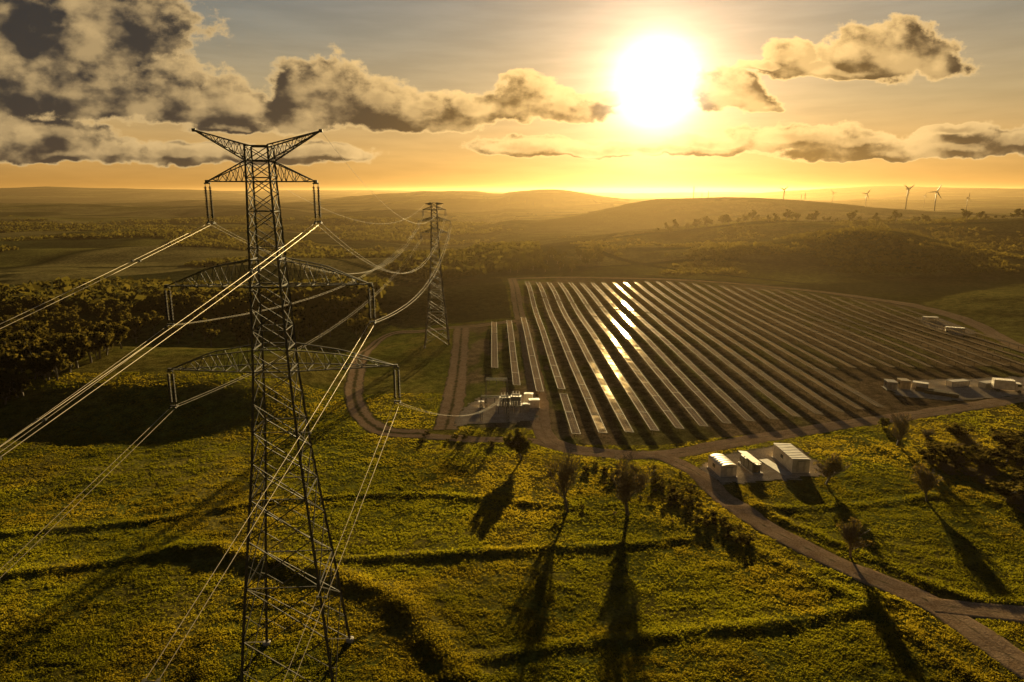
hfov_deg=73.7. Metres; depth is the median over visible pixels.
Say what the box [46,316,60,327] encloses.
tree
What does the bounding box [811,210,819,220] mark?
tree
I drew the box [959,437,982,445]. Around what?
shrub
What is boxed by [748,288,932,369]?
solar row
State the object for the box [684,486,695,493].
bush
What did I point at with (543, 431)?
perimeter road
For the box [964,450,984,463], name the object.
shrub
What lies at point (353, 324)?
tree
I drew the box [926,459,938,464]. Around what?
shrub
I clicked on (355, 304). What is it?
tree
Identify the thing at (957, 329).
shipping container
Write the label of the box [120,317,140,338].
tree
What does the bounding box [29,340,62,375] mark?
tree
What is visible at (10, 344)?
tree
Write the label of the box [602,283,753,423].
solar row
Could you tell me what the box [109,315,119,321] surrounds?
tree
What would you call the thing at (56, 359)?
tree
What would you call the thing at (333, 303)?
tree
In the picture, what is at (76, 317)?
tree
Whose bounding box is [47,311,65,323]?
tree
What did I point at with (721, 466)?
site cabin
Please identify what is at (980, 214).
tree
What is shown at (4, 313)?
tree
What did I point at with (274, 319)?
tree
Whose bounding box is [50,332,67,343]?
tree
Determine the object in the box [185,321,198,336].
tree
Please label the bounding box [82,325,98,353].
tree
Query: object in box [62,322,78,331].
tree
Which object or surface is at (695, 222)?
tree
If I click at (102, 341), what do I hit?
tree
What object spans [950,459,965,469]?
shrub
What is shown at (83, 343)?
tree
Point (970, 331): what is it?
solar row
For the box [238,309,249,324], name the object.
tree
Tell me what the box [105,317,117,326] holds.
tree
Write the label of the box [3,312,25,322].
tree
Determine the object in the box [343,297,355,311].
tree
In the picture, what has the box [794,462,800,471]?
door
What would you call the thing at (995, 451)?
shrub
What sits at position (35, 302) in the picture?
tree
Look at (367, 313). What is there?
tree
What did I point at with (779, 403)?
solar row
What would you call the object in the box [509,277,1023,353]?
perimeter road
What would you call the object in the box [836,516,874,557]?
tree
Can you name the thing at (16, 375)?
tree
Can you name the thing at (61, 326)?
tree
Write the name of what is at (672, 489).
bush
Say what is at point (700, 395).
solar row
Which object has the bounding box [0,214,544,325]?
woodland
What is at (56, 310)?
tree
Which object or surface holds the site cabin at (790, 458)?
on the gravel yard at (743, 474)
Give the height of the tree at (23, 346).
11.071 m
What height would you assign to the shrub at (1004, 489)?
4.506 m
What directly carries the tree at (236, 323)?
on the ground at (560, 218)
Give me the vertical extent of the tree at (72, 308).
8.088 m
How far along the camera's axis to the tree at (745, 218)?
749.36 m
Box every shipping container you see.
[912,380,928,387]
[922,316,938,321]
[945,326,964,332]
[946,379,969,387]
[978,380,991,388]
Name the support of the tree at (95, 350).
on the ground at (560, 218)
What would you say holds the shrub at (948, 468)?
on the ground at (560, 218)
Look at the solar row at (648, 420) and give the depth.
204.65 m
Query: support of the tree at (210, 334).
on the ground at (560, 218)
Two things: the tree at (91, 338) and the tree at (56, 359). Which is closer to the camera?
the tree at (56, 359)
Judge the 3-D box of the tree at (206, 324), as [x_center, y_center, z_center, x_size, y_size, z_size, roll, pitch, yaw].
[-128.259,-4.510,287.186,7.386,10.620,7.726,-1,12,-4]
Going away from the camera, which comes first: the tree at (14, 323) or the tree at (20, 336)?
the tree at (20, 336)
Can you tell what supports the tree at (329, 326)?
on the ground at (560, 218)
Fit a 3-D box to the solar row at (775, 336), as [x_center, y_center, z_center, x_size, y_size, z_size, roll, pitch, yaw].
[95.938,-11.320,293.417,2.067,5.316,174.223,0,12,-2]
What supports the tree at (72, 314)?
on the ground at (560, 218)
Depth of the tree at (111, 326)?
210.05 m
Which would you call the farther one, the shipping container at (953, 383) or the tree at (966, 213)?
the tree at (966, 213)
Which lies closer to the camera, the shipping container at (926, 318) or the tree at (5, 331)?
the tree at (5, 331)
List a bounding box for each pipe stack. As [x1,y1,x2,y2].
[915,386,949,392]
[924,389,958,397]
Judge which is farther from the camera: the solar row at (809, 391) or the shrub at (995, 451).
the solar row at (809, 391)
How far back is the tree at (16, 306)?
299.80 m
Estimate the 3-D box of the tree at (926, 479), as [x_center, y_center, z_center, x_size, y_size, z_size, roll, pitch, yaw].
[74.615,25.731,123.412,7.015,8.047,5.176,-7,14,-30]
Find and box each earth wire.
[207,139,423,223]
[324,135,436,223]
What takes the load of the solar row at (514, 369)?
on the ground at (560, 218)
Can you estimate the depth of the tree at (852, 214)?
725.08 m
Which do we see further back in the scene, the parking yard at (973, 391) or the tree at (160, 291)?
the tree at (160, 291)
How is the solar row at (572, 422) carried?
on the ground at (560, 218)
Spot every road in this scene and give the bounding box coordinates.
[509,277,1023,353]
[530,394,1023,459]
[638,451,1023,679]
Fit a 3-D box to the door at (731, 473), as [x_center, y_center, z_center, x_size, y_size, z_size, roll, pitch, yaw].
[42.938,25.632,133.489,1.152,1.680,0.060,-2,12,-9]
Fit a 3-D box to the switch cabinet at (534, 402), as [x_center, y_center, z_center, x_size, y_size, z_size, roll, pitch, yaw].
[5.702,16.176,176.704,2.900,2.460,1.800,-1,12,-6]
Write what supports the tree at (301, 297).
on the ground at (560, 218)
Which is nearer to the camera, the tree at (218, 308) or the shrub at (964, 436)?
the shrub at (964, 436)
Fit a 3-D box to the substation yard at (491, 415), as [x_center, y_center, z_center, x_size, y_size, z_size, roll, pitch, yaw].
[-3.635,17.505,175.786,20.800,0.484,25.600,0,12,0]
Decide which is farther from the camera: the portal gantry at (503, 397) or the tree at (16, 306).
the tree at (16, 306)
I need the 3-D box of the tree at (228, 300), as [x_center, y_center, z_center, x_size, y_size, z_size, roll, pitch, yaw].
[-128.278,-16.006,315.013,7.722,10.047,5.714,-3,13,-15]
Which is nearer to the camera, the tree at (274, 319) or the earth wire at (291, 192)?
the earth wire at (291, 192)
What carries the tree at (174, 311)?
on the ground at (560, 218)
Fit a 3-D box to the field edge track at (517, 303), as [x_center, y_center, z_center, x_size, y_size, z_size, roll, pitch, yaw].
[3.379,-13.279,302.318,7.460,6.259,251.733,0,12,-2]
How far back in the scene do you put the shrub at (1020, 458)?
140.69 m
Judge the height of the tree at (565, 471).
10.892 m
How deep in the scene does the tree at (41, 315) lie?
289.00 m
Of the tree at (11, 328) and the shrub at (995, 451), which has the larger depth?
the tree at (11, 328)
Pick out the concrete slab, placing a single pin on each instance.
(776, 467)
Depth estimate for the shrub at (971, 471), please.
134.58 m
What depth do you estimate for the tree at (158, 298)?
315.94 m
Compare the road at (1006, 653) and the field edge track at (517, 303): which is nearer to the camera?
the road at (1006, 653)
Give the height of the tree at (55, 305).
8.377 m
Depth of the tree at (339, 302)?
310.05 m
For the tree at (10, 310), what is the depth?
298.76 m
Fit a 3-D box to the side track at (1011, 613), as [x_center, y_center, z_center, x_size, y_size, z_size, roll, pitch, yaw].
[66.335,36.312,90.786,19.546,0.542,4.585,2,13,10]
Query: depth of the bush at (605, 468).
136.59 m
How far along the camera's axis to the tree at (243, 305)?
310.63 m
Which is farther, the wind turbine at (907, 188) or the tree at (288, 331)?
the wind turbine at (907, 188)
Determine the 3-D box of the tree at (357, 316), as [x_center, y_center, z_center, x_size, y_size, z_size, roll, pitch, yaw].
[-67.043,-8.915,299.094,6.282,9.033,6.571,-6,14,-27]
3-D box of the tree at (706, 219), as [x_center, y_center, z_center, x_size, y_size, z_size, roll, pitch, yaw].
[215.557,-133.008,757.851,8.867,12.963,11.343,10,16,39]
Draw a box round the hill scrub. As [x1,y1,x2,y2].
[558,217,1023,274]
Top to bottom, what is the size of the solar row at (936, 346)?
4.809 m
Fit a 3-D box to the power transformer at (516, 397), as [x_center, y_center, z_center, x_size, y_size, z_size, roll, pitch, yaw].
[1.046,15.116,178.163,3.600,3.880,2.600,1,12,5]
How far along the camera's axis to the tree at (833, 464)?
129.78 m
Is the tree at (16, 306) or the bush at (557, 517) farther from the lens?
the tree at (16, 306)
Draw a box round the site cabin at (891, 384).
[883,379,897,390]
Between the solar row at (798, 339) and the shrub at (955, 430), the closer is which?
the shrub at (955, 430)
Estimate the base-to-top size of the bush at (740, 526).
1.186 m
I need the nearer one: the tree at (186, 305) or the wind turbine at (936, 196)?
the tree at (186, 305)
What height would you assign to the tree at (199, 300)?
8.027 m
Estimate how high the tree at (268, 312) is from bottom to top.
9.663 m
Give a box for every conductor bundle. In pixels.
[0,224,211,328]
[0,226,316,459]
[0,328,169,450]
[0,409,168,577]
[141,324,373,681]
[179,240,419,405]
[180,237,410,324]
[215,217,421,273]
[283,405,398,681]
[321,216,444,272]
[375,257,441,321]
[397,401,496,415]
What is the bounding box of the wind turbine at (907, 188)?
[905,185,913,208]
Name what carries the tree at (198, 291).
on the ground at (560, 218)
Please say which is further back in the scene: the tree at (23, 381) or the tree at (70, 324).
the tree at (70, 324)
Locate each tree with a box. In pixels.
[0,309,9,323]
[0,323,20,334]
[0,329,10,338]
[0,330,19,339]
[0,337,18,346]
[0,344,9,352]
[0,350,22,372]
[0,367,28,397]
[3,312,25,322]
[3,318,30,331]
[4,304,21,315]
[5,347,41,372]
[6,330,27,342]
[6,339,28,349]
[7,302,21,314]
[8,372,31,396]
[14,308,34,317]
[14,339,49,375]
[18,321,48,333]
[21,295,42,314]
[21,309,47,321]
[25,315,40,327]
[25,331,41,345]
[28,336,43,347]
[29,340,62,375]
[30,352,57,379]
[32,334,53,340]
[40,347,71,380]
[41,296,59,312]
[42,326,60,333]
[43,327,55,336]
[44,299,60,311]
[45,335,63,342]
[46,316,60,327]
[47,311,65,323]
[48,323,69,333]
[48,341,65,361]
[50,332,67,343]
[53,308,63,321]
[54,329,84,343]
[59,305,81,313]
[59,341,80,372]
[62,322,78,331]
[64,312,76,322]
[65,315,84,325]
[66,320,83,330]
[66,332,91,367]
[67,323,81,336]
[77,331,99,362]
[80,321,94,330]
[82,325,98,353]
[84,329,113,358]
[89,303,111,321]
[89,343,102,358]
[97,321,116,350]
[101,321,130,348]
[102,326,121,350]
[103,332,120,354]
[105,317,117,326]
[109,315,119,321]
[115,304,132,312]
[115,309,130,315]
[117,311,131,337]
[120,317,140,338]
[121,316,143,342]
[124,316,148,337]
[143,310,163,334]
[155,290,170,295]
[155,294,171,312]
[163,304,177,321]
[168,323,185,342]
[179,300,192,315]
[181,291,196,303]
[183,307,195,314]
[185,312,198,322]
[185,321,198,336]
[189,301,204,311]
[190,288,203,294]
[191,295,206,304]
[193,307,204,322]
[198,318,217,341]
[202,326,220,345]
[206,298,217,312]
[212,310,226,331]
[213,303,223,312]
[223,312,235,322]
[225,296,241,315]
[225,319,242,328]
[232,301,248,314]
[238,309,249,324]
[252,288,270,297]
[253,324,263,342]
[257,307,273,326]
[262,314,280,331]
[264,299,278,310]
[272,296,287,315]
[278,301,287,315]
[278,326,292,340]
[281,303,292,313]
[288,314,297,331]
[290,316,308,338]
[293,305,305,318]
[294,289,308,302]
[309,318,328,338]
[325,320,337,336]
[329,296,339,308]
[331,296,351,307]
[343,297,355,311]
[347,317,364,339]
[351,311,365,329]
[352,293,365,305]
[352,300,364,311]
[357,316,372,337]
[361,310,375,319]
[362,287,375,298]
[502,428,531,459]
[544,450,584,511]
[575,246,585,259]
[593,244,602,252]
[605,448,659,514]
[692,219,698,228]
[703,215,710,225]
[717,215,725,223]
[726,215,731,224]
[742,214,748,221]
[748,210,756,220]
[783,209,791,219]
[793,212,800,218]
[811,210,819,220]
[813,452,851,484]
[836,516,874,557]
[846,210,857,220]
[888,411,914,444]
[892,210,901,220]
[904,461,942,501]
[960,209,972,219]
[976,211,984,217]
[1014,208,1021,218]
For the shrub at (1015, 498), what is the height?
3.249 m
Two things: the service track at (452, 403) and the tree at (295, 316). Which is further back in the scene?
the tree at (295, 316)
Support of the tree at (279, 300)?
on the ground at (560, 218)
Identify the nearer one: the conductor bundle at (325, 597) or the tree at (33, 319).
the conductor bundle at (325, 597)
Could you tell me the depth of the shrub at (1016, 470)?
133.27 m
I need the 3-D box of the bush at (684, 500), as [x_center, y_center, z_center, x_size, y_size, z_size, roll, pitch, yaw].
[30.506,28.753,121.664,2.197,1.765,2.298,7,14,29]
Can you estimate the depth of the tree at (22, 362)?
176.88 m
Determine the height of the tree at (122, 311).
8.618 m
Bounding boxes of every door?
[722,468,728,476]
[729,468,734,475]
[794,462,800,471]
[801,462,807,471]
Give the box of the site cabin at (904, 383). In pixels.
[897,378,911,389]
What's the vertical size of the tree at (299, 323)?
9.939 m
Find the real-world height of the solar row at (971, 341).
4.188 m
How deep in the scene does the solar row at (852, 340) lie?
260.21 m
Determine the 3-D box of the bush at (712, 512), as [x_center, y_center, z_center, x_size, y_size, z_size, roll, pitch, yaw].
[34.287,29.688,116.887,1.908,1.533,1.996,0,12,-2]
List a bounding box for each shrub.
[917,449,938,460]
[920,429,936,439]
[923,441,949,452]
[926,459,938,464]
[932,461,949,466]
[933,452,958,463]
[938,462,963,474]
[940,441,970,455]
[944,422,975,437]
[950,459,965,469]
[953,433,977,440]
[958,466,981,476]
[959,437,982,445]
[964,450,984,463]
[969,444,1005,461]
[969,463,997,470]
[972,450,1010,466]
[976,475,991,483]
[979,468,1002,475]
[985,479,1023,500]
[987,431,1021,448]
[990,427,1010,434]
[994,434,1020,447]
[994,444,1023,461]
[1001,494,1023,504]
[1003,449,1023,465]
[1008,472,1023,484]
[1009,437,1023,452]
[1011,467,1023,476]
[1013,430,1023,440]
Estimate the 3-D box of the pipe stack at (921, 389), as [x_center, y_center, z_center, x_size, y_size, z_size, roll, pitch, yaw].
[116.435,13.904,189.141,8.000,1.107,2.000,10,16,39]
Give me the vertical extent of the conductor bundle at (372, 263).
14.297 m
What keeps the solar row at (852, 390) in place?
on the ground at (560, 218)
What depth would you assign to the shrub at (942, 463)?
139.33 m
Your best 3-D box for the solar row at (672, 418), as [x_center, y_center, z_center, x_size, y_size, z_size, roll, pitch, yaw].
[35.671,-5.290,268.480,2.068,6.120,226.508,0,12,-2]
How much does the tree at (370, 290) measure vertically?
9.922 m
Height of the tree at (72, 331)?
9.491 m
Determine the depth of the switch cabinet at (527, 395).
180.32 m
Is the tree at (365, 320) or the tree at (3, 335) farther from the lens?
the tree at (365, 320)
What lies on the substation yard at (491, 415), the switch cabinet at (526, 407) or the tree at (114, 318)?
the switch cabinet at (526, 407)
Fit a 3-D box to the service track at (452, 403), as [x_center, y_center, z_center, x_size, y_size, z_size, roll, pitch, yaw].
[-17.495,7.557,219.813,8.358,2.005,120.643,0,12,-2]
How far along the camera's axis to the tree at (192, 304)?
310.43 m
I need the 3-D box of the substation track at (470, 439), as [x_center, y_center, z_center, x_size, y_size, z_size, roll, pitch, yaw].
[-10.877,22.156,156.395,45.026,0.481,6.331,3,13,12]
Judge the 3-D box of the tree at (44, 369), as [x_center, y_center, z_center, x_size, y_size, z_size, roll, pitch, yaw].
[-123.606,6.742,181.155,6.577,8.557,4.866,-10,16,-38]
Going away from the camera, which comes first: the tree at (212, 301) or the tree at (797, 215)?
the tree at (212, 301)
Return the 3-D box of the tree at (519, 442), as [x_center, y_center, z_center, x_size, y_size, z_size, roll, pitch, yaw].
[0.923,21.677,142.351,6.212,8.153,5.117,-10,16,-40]
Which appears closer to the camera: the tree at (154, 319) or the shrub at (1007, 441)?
the shrub at (1007, 441)
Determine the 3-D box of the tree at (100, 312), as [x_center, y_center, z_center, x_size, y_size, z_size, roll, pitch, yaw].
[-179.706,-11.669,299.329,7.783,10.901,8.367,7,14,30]
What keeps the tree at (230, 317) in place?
on the ground at (560, 218)
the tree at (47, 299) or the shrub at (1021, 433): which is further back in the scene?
the tree at (47, 299)
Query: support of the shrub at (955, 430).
on the ground at (560, 218)
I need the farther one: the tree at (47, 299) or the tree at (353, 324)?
the tree at (47, 299)
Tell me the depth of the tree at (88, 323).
283.00 m
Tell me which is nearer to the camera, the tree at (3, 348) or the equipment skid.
the equipment skid
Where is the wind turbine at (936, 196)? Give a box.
[928,184,941,210]
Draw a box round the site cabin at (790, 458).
[772,443,810,473]
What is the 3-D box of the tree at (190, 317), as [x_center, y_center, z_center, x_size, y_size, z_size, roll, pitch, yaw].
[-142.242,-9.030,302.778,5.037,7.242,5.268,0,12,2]
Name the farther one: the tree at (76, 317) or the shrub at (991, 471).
the tree at (76, 317)
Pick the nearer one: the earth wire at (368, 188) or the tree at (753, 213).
the earth wire at (368, 188)
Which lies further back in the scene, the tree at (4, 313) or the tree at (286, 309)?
the tree at (286, 309)
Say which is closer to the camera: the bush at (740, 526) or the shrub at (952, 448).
the bush at (740, 526)
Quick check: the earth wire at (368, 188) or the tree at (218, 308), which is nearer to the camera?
the earth wire at (368, 188)
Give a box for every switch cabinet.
[478,400,483,408]
[523,403,529,411]
[524,392,532,402]
[528,398,539,408]
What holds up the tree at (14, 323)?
on the ground at (560, 218)
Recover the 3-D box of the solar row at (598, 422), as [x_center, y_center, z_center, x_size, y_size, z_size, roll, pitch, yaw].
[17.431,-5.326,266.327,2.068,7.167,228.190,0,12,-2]
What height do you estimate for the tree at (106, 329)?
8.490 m
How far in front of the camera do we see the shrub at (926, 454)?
141.80 m
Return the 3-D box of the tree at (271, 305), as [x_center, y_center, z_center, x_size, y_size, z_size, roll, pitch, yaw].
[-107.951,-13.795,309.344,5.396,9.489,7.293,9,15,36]
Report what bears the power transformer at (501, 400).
on the substation yard at (491, 415)
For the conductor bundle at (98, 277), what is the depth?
50.75 m
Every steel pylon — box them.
[163,128,400,681]
[417,202,450,347]
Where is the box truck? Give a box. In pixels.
[991,378,1023,393]
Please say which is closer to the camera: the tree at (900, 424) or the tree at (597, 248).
the tree at (900, 424)
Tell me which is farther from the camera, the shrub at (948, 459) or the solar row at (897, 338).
the solar row at (897, 338)
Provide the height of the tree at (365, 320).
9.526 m
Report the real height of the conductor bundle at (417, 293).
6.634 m
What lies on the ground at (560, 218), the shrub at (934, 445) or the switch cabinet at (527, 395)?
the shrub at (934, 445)
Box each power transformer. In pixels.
[497,393,511,408]
[510,392,522,406]
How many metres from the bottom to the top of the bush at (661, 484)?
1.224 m
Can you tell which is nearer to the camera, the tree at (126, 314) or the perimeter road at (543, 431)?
the perimeter road at (543, 431)
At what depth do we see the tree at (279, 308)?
308.11 m
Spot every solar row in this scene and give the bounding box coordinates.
[491,322,497,370]
[507,320,519,385]
[521,317,543,391]
[525,281,580,436]
[536,282,606,433]
[547,282,633,434]
[558,282,658,433]
[569,283,683,429]
[580,283,707,429]
[591,283,730,423]
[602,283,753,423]
[612,282,776,422]
[623,282,800,418]
[634,282,822,416]
[645,282,843,414]
[655,281,863,412]
[666,281,883,409]
[679,282,836,371]
[693,284,855,368]
[705,284,875,369]
[720,286,894,369]
[734,287,913,369]
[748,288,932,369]
[762,289,952,369]
[777,290,971,368]
[791,291,989,368]
[809,293,1009,367]
[829,296,1023,368]
[850,299,1023,361]
[874,303,1023,355]
[897,306,1023,347]
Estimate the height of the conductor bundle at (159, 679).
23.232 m
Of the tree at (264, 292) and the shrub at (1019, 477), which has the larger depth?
the tree at (264, 292)
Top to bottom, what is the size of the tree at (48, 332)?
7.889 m
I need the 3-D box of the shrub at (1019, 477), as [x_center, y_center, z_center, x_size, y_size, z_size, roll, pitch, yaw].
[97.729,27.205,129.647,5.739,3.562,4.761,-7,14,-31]
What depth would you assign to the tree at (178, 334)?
283.70 m
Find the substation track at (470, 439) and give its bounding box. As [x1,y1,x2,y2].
[414,434,552,448]
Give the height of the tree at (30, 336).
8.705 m
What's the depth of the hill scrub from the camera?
482.18 m
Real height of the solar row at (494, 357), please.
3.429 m
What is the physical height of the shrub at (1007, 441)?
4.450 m
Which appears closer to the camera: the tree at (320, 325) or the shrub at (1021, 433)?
the shrub at (1021, 433)
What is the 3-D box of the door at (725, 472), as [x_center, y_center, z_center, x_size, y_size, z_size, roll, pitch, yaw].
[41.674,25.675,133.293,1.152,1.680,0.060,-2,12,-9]
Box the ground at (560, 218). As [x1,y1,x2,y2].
[0,186,1023,681]
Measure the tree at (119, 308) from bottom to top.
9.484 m
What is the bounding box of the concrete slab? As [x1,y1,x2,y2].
[759,459,792,475]
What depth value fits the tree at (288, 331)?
282.94 m
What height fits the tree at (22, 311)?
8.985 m
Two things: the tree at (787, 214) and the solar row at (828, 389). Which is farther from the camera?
the tree at (787, 214)
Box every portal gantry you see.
[480,395,508,420]
[485,378,507,406]
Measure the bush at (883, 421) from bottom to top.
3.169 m
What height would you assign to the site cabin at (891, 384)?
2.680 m
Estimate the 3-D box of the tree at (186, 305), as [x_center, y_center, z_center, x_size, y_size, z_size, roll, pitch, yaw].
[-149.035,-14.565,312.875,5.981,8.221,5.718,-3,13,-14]
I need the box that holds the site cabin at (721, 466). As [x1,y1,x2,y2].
[707,453,736,477]
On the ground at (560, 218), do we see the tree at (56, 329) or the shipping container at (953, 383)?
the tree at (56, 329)
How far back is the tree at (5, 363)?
175.00 m
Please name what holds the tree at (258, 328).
on the ground at (560, 218)
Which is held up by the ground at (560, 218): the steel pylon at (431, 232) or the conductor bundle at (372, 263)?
the steel pylon at (431, 232)
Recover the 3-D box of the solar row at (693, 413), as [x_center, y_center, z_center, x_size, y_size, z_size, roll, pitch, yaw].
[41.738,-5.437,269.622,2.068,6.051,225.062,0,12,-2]
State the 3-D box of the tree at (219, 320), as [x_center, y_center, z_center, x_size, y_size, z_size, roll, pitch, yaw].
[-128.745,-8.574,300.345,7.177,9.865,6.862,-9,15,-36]
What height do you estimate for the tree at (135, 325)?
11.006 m
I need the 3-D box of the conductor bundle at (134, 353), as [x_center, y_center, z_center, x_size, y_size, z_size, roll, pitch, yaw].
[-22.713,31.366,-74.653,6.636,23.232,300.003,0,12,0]
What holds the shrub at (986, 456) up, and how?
on the ground at (560, 218)
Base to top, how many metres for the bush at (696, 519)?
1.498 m
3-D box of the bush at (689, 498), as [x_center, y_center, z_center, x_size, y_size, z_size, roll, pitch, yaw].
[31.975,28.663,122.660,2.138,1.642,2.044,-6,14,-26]
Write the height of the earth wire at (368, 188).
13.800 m
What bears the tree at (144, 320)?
on the ground at (560, 218)
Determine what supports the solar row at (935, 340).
on the ground at (560, 218)
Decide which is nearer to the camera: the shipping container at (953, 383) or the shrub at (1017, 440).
the shrub at (1017, 440)
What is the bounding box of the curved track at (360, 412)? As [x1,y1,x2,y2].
[343,319,529,438]
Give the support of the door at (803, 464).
in the site cabin at (790, 458)
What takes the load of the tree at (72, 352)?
on the ground at (560, 218)
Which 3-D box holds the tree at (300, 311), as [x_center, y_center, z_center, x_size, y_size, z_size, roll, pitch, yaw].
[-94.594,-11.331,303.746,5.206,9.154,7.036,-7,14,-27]
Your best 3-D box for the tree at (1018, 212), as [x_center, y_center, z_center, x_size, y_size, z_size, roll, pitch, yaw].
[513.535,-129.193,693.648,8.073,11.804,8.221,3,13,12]
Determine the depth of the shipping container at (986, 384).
192.84 m
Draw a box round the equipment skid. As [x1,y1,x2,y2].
[738,451,762,473]
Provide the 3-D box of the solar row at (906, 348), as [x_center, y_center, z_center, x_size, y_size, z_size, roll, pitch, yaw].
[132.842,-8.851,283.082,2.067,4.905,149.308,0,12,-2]
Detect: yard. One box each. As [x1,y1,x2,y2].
[453,394,538,425]
[699,445,839,484]
[882,376,1023,400]
[915,316,975,335]
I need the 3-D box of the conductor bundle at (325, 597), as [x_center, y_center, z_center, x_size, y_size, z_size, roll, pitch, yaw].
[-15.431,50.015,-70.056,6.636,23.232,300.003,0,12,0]
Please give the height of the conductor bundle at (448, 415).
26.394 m
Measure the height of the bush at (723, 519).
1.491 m
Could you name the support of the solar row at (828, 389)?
on the ground at (560, 218)
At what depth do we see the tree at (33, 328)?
213.35 m
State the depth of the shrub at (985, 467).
137.50 m
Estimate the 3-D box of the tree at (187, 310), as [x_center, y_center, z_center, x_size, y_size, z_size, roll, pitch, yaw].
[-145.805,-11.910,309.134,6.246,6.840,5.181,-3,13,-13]
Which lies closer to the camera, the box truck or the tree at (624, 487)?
the tree at (624, 487)
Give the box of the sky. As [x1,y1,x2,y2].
[0,0,1023,192]
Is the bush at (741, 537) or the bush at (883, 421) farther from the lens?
the bush at (883, 421)
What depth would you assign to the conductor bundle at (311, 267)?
106.05 m
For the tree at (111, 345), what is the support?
on the ground at (560, 218)
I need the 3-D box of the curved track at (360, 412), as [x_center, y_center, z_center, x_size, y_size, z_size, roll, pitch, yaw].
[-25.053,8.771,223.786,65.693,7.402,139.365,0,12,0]
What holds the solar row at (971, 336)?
on the ground at (560, 218)
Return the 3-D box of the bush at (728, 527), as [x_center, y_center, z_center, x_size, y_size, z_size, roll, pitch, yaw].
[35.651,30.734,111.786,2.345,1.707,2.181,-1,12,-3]
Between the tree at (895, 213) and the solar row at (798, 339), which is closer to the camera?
the solar row at (798, 339)
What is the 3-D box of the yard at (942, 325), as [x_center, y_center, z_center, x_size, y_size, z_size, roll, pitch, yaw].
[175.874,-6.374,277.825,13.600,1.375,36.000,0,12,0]
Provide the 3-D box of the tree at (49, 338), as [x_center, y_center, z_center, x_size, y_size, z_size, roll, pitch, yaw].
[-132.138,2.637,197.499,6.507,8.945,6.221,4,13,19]
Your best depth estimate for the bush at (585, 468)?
137.34 m
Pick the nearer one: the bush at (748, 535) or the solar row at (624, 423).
the bush at (748, 535)
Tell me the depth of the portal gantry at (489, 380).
175.42 m
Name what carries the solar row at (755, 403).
on the ground at (560, 218)
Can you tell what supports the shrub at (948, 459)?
on the ground at (560, 218)
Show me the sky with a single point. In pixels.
(597, 96)
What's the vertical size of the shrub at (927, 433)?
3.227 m
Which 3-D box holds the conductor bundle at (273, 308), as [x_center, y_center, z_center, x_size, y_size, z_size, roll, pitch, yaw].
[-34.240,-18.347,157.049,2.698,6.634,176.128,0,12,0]
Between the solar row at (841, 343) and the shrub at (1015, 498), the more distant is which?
the solar row at (841, 343)
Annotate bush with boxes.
[461,433,469,439]
[552,515,561,520]
[582,466,590,470]
[600,466,608,471]
[657,481,665,487]
[669,486,677,492]
[672,491,684,499]
[676,496,688,504]
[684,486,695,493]
[686,495,696,502]
[691,514,702,522]
[702,519,710,525]
[706,509,717,516]
[718,515,728,522]
[722,523,736,532]
[734,534,747,542]
[736,524,745,529]
[742,539,750,544]
[743,533,755,540]
[877,417,889,426]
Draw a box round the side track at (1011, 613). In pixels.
[926,597,1023,623]
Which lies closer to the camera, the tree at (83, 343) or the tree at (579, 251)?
the tree at (83, 343)
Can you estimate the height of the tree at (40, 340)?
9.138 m
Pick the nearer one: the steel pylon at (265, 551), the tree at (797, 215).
the steel pylon at (265, 551)
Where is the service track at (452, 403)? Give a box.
[432,328,469,429]
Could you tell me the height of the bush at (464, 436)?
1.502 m
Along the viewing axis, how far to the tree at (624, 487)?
116.97 m
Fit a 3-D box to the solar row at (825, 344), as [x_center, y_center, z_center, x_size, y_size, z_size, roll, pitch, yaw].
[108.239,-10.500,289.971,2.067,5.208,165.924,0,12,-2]
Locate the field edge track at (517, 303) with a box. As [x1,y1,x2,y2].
[508,278,549,403]
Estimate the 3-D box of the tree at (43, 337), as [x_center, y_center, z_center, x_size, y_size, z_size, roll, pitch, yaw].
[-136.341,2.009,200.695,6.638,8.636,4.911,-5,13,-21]
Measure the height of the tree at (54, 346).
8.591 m
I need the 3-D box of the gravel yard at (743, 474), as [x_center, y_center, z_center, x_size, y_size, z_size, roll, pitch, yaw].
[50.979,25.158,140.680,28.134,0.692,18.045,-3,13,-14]
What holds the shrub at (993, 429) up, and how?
on the ground at (560, 218)
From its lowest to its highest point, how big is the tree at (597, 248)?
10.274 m
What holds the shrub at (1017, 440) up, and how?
on the ground at (560, 218)
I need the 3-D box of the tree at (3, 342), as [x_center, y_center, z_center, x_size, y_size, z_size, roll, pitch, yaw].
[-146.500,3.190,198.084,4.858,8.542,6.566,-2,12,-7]
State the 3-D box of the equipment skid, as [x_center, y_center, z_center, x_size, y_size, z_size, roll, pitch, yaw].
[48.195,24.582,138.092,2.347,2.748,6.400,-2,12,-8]
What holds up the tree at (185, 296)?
on the ground at (560, 218)
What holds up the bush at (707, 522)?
on the ground at (560, 218)
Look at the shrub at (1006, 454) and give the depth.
141.55 m
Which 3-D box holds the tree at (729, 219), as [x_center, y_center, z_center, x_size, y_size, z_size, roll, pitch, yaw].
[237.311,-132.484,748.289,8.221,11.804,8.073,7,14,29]
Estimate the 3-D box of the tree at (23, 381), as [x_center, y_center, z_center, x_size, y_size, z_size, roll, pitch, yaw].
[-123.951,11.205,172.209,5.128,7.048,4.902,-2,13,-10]
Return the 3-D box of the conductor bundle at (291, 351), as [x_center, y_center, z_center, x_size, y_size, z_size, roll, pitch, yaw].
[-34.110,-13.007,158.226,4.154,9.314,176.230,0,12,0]

